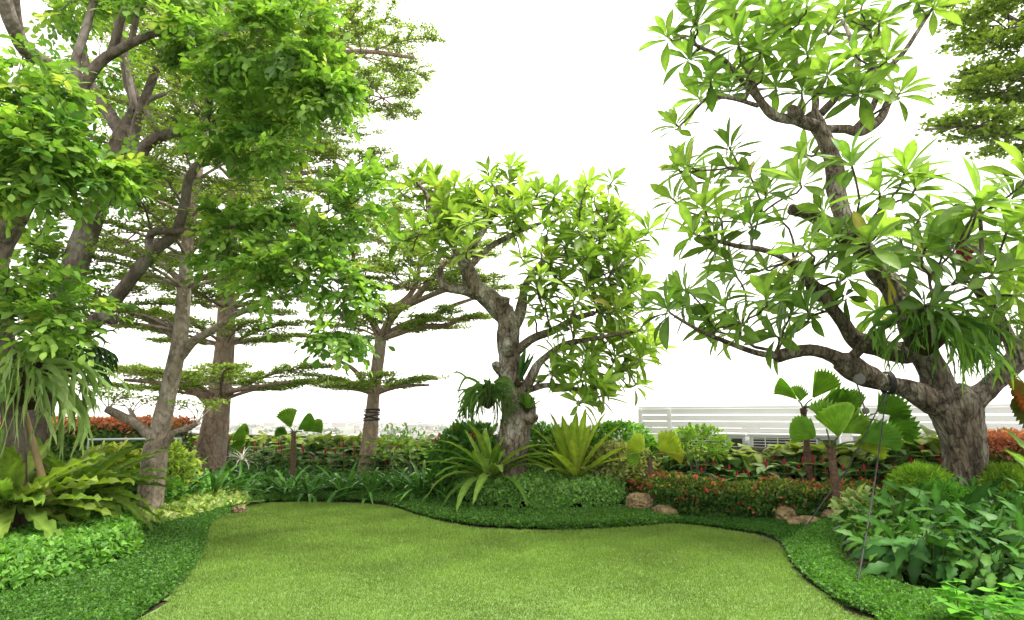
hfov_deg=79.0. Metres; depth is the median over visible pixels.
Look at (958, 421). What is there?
frangipani tree
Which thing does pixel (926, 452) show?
red ginger
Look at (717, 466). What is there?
red ginger
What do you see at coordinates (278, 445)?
red ginger
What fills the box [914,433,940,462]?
broad leaved plant
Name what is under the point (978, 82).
umbrella tree
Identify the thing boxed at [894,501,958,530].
lobed fern
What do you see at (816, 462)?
red ginger
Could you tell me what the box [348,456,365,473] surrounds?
red ginger
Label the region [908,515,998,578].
lobed fern
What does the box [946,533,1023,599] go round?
leafy plant
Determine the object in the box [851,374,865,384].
garden lamp
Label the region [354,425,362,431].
distant house
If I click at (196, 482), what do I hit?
spider lily
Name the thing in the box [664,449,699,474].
broad leaved plant
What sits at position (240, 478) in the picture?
spider lily
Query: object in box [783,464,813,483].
red ginger
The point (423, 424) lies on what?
distant house
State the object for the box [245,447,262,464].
red ginger
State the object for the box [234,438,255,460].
broad leaved plant
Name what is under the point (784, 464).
red ginger
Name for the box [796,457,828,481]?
red ginger
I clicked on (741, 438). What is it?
air conditioner
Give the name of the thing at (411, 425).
distant house
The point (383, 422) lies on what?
office block
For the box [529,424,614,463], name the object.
leafy shrub
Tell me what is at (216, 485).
spider lily
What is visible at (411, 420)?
distant house
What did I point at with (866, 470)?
red ginger
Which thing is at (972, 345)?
staghorn fern
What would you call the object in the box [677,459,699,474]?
red ginger
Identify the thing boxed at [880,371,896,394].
strap
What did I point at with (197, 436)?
broad leaved plant
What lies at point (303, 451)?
red ginger
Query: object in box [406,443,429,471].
red ginger
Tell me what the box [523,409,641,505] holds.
nest fern
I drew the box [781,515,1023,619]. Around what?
ground cover
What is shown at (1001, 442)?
hedge
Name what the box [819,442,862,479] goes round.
broad leaved plant
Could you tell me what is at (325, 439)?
broad leaved plant
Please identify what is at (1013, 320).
staghorn fern
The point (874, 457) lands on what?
red ginger
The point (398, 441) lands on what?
wispy shrub
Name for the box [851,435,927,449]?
air conditioner
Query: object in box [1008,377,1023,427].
fan palm
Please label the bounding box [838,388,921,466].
fan palm
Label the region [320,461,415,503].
spider lily
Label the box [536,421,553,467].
guy wire
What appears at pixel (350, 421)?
office block
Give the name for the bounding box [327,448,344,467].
red ginger
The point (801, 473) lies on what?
red ginger
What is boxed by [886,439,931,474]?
broad leaved plant
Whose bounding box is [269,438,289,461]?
broad leaved plant
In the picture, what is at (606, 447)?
variegated shrub
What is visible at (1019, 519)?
leafy shrub
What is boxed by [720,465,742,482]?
red ginger
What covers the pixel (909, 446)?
broad leaved plant
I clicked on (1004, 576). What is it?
leafy shrub
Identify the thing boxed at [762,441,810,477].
broad leaved plant
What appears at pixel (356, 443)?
broad leaved plant
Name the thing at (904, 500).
lobed fern
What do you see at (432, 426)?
distant house
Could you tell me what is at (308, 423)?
fan palm
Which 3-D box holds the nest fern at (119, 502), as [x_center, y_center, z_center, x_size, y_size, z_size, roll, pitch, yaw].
[-5.424,2.173,7.727,2.275,1.496,2.192,-7,-12,35]
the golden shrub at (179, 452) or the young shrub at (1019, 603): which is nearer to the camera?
the young shrub at (1019, 603)
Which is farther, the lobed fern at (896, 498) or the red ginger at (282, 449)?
the red ginger at (282, 449)
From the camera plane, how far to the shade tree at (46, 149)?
6.34 m
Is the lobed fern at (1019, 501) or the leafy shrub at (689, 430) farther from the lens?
the leafy shrub at (689, 430)
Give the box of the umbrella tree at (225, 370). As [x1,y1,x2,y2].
[41,0,446,501]
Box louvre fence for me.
[638,404,1023,442]
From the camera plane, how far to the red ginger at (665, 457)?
10.87 m
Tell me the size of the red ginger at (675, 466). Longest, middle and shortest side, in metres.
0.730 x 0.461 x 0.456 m
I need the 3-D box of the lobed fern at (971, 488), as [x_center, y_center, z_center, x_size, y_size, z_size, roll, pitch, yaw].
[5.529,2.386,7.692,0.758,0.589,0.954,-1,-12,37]
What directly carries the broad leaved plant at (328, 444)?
on the ground at (852, 610)
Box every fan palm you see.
[226,423,248,466]
[274,407,322,475]
[626,429,684,478]
[773,367,859,481]
[789,398,904,506]
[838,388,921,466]
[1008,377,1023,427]
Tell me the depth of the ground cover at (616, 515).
9.15 m
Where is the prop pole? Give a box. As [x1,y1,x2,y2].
[25,412,54,516]
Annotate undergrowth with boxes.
[188,459,427,497]
[443,446,658,483]
[843,490,1016,597]
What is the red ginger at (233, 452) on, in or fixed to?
on the ground at (852, 610)
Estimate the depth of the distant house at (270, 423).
2728.11 m
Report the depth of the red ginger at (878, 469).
9.32 m
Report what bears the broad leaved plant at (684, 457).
on the ground at (852, 610)
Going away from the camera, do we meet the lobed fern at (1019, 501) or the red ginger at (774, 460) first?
the lobed fern at (1019, 501)
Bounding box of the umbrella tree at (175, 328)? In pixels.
[30,0,354,510]
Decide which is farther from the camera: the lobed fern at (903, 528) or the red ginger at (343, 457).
the red ginger at (343, 457)
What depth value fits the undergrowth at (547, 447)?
11.30 m
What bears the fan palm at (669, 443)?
on the ground at (852, 610)
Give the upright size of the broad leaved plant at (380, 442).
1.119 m
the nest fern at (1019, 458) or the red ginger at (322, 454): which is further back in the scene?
the red ginger at (322, 454)
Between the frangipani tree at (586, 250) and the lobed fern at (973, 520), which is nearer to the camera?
the lobed fern at (973, 520)
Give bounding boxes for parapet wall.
[178,433,936,478]
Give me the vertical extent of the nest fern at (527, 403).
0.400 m
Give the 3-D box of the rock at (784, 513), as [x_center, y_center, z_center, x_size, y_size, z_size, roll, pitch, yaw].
[3.761,2.822,8.523,0.276,0.252,0.305,-1,-10,8]
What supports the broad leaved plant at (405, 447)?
on the ground at (852, 610)
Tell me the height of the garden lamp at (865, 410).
0.669 m
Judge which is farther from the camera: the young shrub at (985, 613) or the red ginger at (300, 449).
the red ginger at (300, 449)
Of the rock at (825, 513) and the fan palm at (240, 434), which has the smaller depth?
the rock at (825, 513)
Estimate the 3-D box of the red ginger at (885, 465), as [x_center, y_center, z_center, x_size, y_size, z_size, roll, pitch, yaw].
[5.591,2.469,9.261,0.490,0.787,0.583,3,-10,-19]
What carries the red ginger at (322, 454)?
on the ground at (852, 610)
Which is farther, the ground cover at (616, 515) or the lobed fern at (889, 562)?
the ground cover at (616, 515)
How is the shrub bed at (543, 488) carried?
on the ground at (852, 610)
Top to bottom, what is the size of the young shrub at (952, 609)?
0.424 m
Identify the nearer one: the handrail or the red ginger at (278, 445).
the handrail
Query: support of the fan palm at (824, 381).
on the ground at (852, 610)
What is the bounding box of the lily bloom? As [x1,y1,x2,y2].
[224,447,258,466]
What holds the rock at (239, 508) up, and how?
on the ground at (852, 610)
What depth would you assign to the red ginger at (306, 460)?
14.43 m
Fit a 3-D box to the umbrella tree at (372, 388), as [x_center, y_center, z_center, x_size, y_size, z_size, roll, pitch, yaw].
[-2.565,0.525,14.106,4.611,6.919,5.002,6,-11,-31]
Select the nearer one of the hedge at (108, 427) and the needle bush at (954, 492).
the needle bush at (954, 492)
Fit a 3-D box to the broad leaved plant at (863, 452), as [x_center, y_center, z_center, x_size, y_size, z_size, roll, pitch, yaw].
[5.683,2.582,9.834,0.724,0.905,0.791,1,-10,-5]
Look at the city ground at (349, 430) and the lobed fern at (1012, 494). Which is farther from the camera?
the city ground at (349, 430)
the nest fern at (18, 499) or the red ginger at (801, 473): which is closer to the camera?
the nest fern at (18, 499)
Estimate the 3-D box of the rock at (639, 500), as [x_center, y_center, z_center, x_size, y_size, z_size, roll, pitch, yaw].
[2.055,3.058,9.786,0.556,0.357,0.424,-1,-10,8]
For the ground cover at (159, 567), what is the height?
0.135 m
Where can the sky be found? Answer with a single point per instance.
(565, 86)
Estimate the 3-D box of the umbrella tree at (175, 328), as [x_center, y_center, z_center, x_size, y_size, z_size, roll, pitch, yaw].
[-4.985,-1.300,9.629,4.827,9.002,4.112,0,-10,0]
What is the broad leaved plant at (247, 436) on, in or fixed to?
on the ground at (852, 610)
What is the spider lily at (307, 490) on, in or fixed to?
on the ground at (852, 610)
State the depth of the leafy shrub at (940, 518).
6.11 m
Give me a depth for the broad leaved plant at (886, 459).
9.50 m
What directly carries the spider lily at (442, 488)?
on the ground at (852, 610)
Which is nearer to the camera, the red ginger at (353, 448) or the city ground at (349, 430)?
the red ginger at (353, 448)
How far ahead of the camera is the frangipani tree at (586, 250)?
10.77 m
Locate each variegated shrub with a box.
[580,439,663,502]
[827,483,893,530]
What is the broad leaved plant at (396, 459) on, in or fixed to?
on the ground at (852, 610)
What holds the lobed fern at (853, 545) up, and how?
on the ground at (852, 610)
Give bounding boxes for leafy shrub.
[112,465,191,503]
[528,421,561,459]
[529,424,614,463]
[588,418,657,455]
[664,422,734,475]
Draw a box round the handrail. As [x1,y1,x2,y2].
[86,437,181,458]
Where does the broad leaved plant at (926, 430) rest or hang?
on the ground at (852, 610)
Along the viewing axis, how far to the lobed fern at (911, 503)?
6.53 m
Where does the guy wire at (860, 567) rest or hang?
attached to the frangipani tree at (958, 421)
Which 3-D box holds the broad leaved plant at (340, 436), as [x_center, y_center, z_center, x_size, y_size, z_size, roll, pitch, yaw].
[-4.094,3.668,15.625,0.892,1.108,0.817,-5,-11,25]
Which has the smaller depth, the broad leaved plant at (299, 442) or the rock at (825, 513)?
the rock at (825, 513)
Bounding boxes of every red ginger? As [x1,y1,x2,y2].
[229,453,248,464]
[230,441,237,464]
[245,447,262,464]
[245,450,262,466]
[251,442,271,461]
[262,447,286,468]
[266,441,282,463]
[270,447,290,461]
[272,445,290,464]
[275,450,290,467]
[289,447,314,467]
[296,445,309,463]
[298,455,323,468]
[307,453,319,464]
[312,448,337,470]
[320,446,340,465]
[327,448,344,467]
[329,441,356,471]
[331,443,348,466]
[334,453,351,472]
[342,444,359,468]
[345,451,357,471]
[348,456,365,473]
[358,451,386,473]
[375,457,395,470]
[375,461,391,473]
[376,446,403,475]
[383,447,408,472]
[384,446,408,471]
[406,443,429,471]
[652,451,678,474]
[670,463,689,473]
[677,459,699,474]
[688,466,714,477]
[694,463,713,477]
[697,458,727,478]
[714,465,731,480]
[719,471,747,480]
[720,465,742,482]
[736,469,762,483]
[751,457,777,478]
[752,459,782,477]
[768,453,788,479]
[769,458,797,480]
[778,469,797,479]
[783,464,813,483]
[788,456,817,480]
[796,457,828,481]
[799,454,828,481]
[814,456,829,480]
[814,469,839,481]
[828,465,854,478]
[844,468,876,479]
[845,463,881,480]
[863,454,900,483]
[864,465,888,482]
[869,453,901,478]
[874,462,894,491]
[883,448,910,471]
[906,444,932,465]
[909,453,940,463]
[926,453,941,468]
[928,457,941,467]
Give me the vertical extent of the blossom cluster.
0.277 m
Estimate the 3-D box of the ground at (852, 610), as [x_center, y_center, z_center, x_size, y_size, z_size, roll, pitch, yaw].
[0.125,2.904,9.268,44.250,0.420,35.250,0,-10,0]
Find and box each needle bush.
[884,459,959,500]
[909,478,982,518]
[970,460,1023,494]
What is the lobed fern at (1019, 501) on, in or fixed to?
on the ground at (852, 610)
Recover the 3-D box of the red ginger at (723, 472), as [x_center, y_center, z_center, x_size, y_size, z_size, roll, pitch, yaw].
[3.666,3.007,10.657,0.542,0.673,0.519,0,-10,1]
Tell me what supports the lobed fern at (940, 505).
on the ground at (852, 610)
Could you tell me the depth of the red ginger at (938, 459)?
9.05 m
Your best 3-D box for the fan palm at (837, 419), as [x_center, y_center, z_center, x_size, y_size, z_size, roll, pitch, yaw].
[4.540,2.027,8.477,1.370,1.687,1.043,0,-10,0]
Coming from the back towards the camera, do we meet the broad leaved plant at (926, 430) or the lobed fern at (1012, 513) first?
the broad leaved plant at (926, 430)
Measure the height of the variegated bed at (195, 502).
0.340 m
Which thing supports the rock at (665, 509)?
on the ground at (852, 610)
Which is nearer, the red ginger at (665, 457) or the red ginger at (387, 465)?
the red ginger at (665, 457)
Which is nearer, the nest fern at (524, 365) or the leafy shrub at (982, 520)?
the leafy shrub at (982, 520)
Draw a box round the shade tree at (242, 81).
[10,0,407,477]
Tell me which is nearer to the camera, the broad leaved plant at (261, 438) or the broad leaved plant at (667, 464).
the broad leaved plant at (667, 464)
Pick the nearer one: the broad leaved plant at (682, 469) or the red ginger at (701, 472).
the red ginger at (701, 472)
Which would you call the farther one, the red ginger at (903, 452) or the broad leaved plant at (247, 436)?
the broad leaved plant at (247, 436)
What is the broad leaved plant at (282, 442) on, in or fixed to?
on the ground at (852, 610)
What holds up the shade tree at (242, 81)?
on the ground at (852, 610)
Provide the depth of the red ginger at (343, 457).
13.68 m
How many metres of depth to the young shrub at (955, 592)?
4.38 m
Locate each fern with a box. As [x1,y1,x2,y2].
[0,344,136,462]
[0,438,134,539]
[13,345,118,383]
[15,327,119,395]
[27,437,181,529]
[417,424,555,511]
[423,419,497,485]
[451,370,520,429]
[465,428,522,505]
[509,389,545,411]
[514,348,535,386]
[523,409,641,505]
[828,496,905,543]
[834,513,923,578]
[840,482,906,531]
[848,515,941,581]
[850,519,1006,593]
[851,489,940,546]
[853,490,925,535]
[856,270,1021,396]
[865,475,932,522]
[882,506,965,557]
[887,490,911,505]
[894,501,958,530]
[900,481,1015,529]
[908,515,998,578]
[911,486,979,518]
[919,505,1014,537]
[926,506,1023,591]
[933,476,989,504]
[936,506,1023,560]
[950,298,1023,380]
[955,475,1010,501]
[957,494,1022,523]
[965,505,1012,535]
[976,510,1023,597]
[981,488,1023,509]
[985,492,1023,515]
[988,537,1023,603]
[995,495,1023,517]
[997,499,1022,523]
[1003,427,1023,466]
[1003,509,1016,524]
[1006,478,1023,499]
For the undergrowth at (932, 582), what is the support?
on the ground at (852, 610)
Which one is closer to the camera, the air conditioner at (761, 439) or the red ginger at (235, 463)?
the air conditioner at (761, 439)
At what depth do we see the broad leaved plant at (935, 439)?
9.35 m
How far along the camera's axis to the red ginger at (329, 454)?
15.17 m
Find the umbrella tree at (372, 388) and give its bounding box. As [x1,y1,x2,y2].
[291,181,519,474]
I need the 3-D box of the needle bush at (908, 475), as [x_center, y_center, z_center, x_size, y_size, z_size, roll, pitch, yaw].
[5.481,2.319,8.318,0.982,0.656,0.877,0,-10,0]
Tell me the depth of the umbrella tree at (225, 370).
14.26 m
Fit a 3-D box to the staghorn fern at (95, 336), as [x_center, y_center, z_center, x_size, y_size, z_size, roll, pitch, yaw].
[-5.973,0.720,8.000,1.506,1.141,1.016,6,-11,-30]
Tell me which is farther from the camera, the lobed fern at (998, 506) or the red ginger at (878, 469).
the red ginger at (878, 469)
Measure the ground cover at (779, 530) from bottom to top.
0.237 m
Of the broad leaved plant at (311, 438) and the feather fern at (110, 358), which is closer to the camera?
the feather fern at (110, 358)
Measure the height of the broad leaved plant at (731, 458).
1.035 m
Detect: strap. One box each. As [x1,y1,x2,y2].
[363,408,380,420]
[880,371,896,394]
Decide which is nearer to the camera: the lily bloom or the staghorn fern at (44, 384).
the staghorn fern at (44, 384)
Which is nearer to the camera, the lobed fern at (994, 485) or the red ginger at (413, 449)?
the lobed fern at (994, 485)
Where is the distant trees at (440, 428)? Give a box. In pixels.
[196,421,651,442]
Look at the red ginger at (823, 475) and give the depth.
9.65 m
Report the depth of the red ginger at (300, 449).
15.69 m
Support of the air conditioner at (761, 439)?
on the ground at (852, 610)
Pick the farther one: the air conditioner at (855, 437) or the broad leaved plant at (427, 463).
the broad leaved plant at (427, 463)
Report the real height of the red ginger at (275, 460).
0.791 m
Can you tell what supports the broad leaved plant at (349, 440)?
on the ground at (852, 610)
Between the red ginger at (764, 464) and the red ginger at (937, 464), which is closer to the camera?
the red ginger at (937, 464)
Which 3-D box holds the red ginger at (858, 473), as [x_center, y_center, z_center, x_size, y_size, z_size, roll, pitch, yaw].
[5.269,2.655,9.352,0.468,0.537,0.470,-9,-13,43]
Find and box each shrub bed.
[0,507,146,592]
[445,457,628,507]
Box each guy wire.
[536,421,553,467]
[804,392,885,528]
[857,391,886,582]
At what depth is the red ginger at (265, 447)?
15.66 m
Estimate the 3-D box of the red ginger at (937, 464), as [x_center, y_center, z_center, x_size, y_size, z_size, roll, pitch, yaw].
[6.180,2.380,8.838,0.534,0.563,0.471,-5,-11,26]
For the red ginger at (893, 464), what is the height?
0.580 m
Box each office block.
[345,419,363,425]
[378,420,385,424]
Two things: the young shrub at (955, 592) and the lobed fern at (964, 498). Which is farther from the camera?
the lobed fern at (964, 498)
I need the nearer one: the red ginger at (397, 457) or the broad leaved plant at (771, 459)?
the broad leaved plant at (771, 459)
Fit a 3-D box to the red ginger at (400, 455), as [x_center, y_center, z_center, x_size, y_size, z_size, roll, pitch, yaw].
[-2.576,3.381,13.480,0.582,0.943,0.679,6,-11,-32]
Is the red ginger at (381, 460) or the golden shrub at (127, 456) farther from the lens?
the red ginger at (381, 460)
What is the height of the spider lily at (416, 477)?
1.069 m
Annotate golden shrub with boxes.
[80,439,142,495]
[141,439,205,493]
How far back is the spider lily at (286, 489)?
11.50 m
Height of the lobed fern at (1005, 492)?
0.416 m
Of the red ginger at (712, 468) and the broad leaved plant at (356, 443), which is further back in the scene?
the broad leaved plant at (356, 443)
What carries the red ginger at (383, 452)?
on the ground at (852, 610)
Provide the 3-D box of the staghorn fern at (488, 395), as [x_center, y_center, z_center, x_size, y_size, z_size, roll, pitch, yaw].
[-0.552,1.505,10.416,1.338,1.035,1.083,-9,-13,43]
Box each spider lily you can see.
[167,455,226,492]
[170,460,265,495]
[193,460,282,498]
[253,465,327,497]
[268,469,342,503]
[287,462,385,503]
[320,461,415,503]
[361,465,428,494]
[379,460,458,505]
[394,453,472,504]
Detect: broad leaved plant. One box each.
[186,435,198,443]
[229,435,249,459]
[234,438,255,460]
[245,437,270,460]
[250,430,277,461]
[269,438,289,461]
[272,433,300,463]
[284,434,314,464]
[296,437,322,465]
[306,433,333,464]
[313,431,342,464]
[323,441,349,464]
[332,433,361,467]
[344,433,361,465]
[351,439,380,464]
[360,434,393,467]
[376,436,405,469]
[380,436,411,469]
[394,440,422,470]
[403,434,435,470]
[416,440,443,469]
[626,441,657,464]
[647,441,684,471]
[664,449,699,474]
[671,445,714,476]
[685,450,724,474]
[703,444,744,481]
[712,443,758,480]
[731,450,768,479]
[742,450,783,479]
[752,447,801,478]
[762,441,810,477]
[778,441,829,480]
[793,448,841,480]
[801,444,856,476]
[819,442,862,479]
[836,447,876,477]
[847,444,886,479]
[862,444,902,477]
[872,438,933,469]
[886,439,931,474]
[903,424,940,465]
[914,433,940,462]
[926,436,940,454]
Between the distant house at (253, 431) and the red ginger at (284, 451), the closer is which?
the red ginger at (284, 451)
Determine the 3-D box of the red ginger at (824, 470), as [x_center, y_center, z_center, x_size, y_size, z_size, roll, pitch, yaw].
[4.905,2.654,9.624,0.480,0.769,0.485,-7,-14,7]
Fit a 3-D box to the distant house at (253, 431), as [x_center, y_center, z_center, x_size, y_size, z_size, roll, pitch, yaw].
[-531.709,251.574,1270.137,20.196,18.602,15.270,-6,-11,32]
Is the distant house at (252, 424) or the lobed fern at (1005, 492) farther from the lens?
the distant house at (252, 424)
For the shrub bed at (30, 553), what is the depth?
5.95 m
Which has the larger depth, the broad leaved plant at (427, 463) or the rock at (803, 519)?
the broad leaved plant at (427, 463)
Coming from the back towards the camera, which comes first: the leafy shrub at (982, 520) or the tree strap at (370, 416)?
the tree strap at (370, 416)
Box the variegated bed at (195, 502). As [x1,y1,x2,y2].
[133,487,250,525]
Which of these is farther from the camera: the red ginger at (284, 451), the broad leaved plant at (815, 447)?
the red ginger at (284, 451)
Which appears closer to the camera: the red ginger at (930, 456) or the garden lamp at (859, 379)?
the garden lamp at (859, 379)
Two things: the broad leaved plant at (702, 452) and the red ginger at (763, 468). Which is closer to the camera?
the red ginger at (763, 468)
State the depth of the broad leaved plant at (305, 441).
16.47 m
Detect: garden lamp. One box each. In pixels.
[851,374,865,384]
[856,384,869,413]
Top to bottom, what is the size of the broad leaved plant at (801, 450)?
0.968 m
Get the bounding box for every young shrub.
[929,595,1023,619]
[931,578,970,618]
[940,593,996,619]
[977,582,1023,619]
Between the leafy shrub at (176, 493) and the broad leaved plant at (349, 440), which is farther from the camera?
the broad leaved plant at (349, 440)
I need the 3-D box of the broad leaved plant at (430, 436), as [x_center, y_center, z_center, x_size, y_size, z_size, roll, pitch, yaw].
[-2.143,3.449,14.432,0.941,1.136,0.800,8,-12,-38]
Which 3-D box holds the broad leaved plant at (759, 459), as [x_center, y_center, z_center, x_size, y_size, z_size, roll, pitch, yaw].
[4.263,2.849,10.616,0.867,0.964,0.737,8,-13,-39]
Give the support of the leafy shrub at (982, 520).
on the ground at (852, 610)
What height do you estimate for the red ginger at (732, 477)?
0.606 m
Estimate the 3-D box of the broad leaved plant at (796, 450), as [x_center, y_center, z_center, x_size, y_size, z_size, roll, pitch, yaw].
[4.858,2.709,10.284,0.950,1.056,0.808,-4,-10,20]
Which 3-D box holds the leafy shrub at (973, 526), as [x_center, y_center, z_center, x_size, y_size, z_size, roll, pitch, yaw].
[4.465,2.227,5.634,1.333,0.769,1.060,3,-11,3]
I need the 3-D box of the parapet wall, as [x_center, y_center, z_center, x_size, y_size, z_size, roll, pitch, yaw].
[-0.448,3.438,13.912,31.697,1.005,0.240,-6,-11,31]
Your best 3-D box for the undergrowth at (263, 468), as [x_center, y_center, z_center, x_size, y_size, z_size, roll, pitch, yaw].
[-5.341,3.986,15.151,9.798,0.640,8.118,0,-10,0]
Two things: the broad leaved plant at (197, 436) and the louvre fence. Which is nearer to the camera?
the louvre fence
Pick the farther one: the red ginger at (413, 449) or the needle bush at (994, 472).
the red ginger at (413, 449)
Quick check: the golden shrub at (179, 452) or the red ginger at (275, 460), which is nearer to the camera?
the golden shrub at (179, 452)
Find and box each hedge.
[0,414,196,474]
[624,469,897,516]
[987,427,1023,491]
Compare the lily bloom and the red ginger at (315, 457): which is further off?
the red ginger at (315, 457)
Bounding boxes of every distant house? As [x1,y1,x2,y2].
[248,423,263,426]
[249,428,258,434]
[264,421,277,425]
[332,421,345,426]
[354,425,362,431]
[405,423,417,430]
[408,419,415,422]
[417,422,431,426]
[426,424,436,429]
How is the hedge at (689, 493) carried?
on the ground at (852, 610)
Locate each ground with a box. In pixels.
[6,495,941,619]
[76,417,1018,444]
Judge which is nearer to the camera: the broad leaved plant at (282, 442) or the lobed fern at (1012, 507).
the lobed fern at (1012, 507)
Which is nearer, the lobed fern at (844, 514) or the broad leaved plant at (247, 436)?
the lobed fern at (844, 514)
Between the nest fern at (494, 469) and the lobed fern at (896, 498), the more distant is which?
the nest fern at (494, 469)
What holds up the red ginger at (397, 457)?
on the ground at (852, 610)
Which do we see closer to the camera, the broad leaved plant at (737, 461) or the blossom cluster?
the blossom cluster
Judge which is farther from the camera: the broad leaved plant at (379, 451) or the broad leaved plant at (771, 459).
the broad leaved plant at (379, 451)
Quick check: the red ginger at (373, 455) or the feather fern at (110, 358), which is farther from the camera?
the red ginger at (373, 455)
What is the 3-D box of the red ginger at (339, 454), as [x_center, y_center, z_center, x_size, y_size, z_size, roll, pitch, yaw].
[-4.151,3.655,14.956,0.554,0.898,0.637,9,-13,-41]
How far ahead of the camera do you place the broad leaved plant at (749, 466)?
10.51 m
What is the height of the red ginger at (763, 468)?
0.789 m
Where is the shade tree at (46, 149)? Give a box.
[0,0,200,524]
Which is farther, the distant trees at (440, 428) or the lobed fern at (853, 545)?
the distant trees at (440, 428)
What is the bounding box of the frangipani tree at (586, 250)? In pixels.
[375,151,678,502]
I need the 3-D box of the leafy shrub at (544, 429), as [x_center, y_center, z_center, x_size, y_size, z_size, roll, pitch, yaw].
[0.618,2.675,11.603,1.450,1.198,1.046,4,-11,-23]
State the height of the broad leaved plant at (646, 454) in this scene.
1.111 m
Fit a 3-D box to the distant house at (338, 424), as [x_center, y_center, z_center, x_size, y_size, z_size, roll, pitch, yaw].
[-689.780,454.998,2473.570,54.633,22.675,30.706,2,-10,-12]
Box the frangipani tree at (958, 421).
[630,0,1023,485]
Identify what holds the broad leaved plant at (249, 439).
on the ground at (852, 610)
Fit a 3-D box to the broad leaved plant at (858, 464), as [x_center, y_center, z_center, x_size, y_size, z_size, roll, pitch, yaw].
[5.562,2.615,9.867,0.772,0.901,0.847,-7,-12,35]
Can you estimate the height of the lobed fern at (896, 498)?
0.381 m
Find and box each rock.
[231,505,246,513]
[625,492,656,508]
[652,504,677,513]
[775,506,796,519]
[787,519,799,524]
[792,515,819,523]
[821,509,836,517]
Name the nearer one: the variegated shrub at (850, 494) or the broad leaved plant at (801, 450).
the variegated shrub at (850, 494)
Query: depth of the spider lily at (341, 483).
11.27 m
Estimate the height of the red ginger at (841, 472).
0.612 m
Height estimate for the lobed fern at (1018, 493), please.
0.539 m
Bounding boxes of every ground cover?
[0,502,247,619]
[248,486,682,529]
[679,513,826,562]
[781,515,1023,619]
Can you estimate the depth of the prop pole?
6.92 m
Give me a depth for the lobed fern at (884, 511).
6.88 m
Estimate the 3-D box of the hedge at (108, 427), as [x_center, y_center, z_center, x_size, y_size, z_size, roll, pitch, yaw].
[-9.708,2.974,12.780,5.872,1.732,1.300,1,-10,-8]
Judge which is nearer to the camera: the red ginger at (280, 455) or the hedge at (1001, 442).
the hedge at (1001, 442)
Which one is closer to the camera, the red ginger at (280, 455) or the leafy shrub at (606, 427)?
the leafy shrub at (606, 427)
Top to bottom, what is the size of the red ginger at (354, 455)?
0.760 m
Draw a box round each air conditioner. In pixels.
[679,433,749,445]
[747,433,841,448]
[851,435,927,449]
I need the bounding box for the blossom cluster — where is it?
[955,248,973,278]
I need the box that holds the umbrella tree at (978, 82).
[914,0,1023,159]
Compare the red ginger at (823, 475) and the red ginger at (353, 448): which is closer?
the red ginger at (823, 475)
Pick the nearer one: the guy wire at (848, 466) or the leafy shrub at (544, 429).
the guy wire at (848, 466)
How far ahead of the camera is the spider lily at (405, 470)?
11.43 m
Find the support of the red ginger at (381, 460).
on the ground at (852, 610)
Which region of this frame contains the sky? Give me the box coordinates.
[0,0,1023,416]
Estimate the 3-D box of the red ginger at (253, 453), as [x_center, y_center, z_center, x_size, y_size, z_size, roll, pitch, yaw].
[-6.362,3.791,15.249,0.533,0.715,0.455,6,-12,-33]
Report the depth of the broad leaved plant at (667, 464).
11.21 m
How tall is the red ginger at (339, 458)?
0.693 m
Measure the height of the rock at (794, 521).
0.132 m
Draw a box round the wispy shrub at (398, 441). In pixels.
[365,422,431,478]
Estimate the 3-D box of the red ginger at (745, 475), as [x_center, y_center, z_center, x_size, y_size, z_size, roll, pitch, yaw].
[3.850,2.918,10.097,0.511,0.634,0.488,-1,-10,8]
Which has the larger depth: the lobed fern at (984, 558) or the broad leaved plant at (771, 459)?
the broad leaved plant at (771, 459)
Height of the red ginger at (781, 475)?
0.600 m
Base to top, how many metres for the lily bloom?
0.938 m
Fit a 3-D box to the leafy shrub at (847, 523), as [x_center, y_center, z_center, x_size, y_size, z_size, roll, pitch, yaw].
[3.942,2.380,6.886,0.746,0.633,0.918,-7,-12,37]

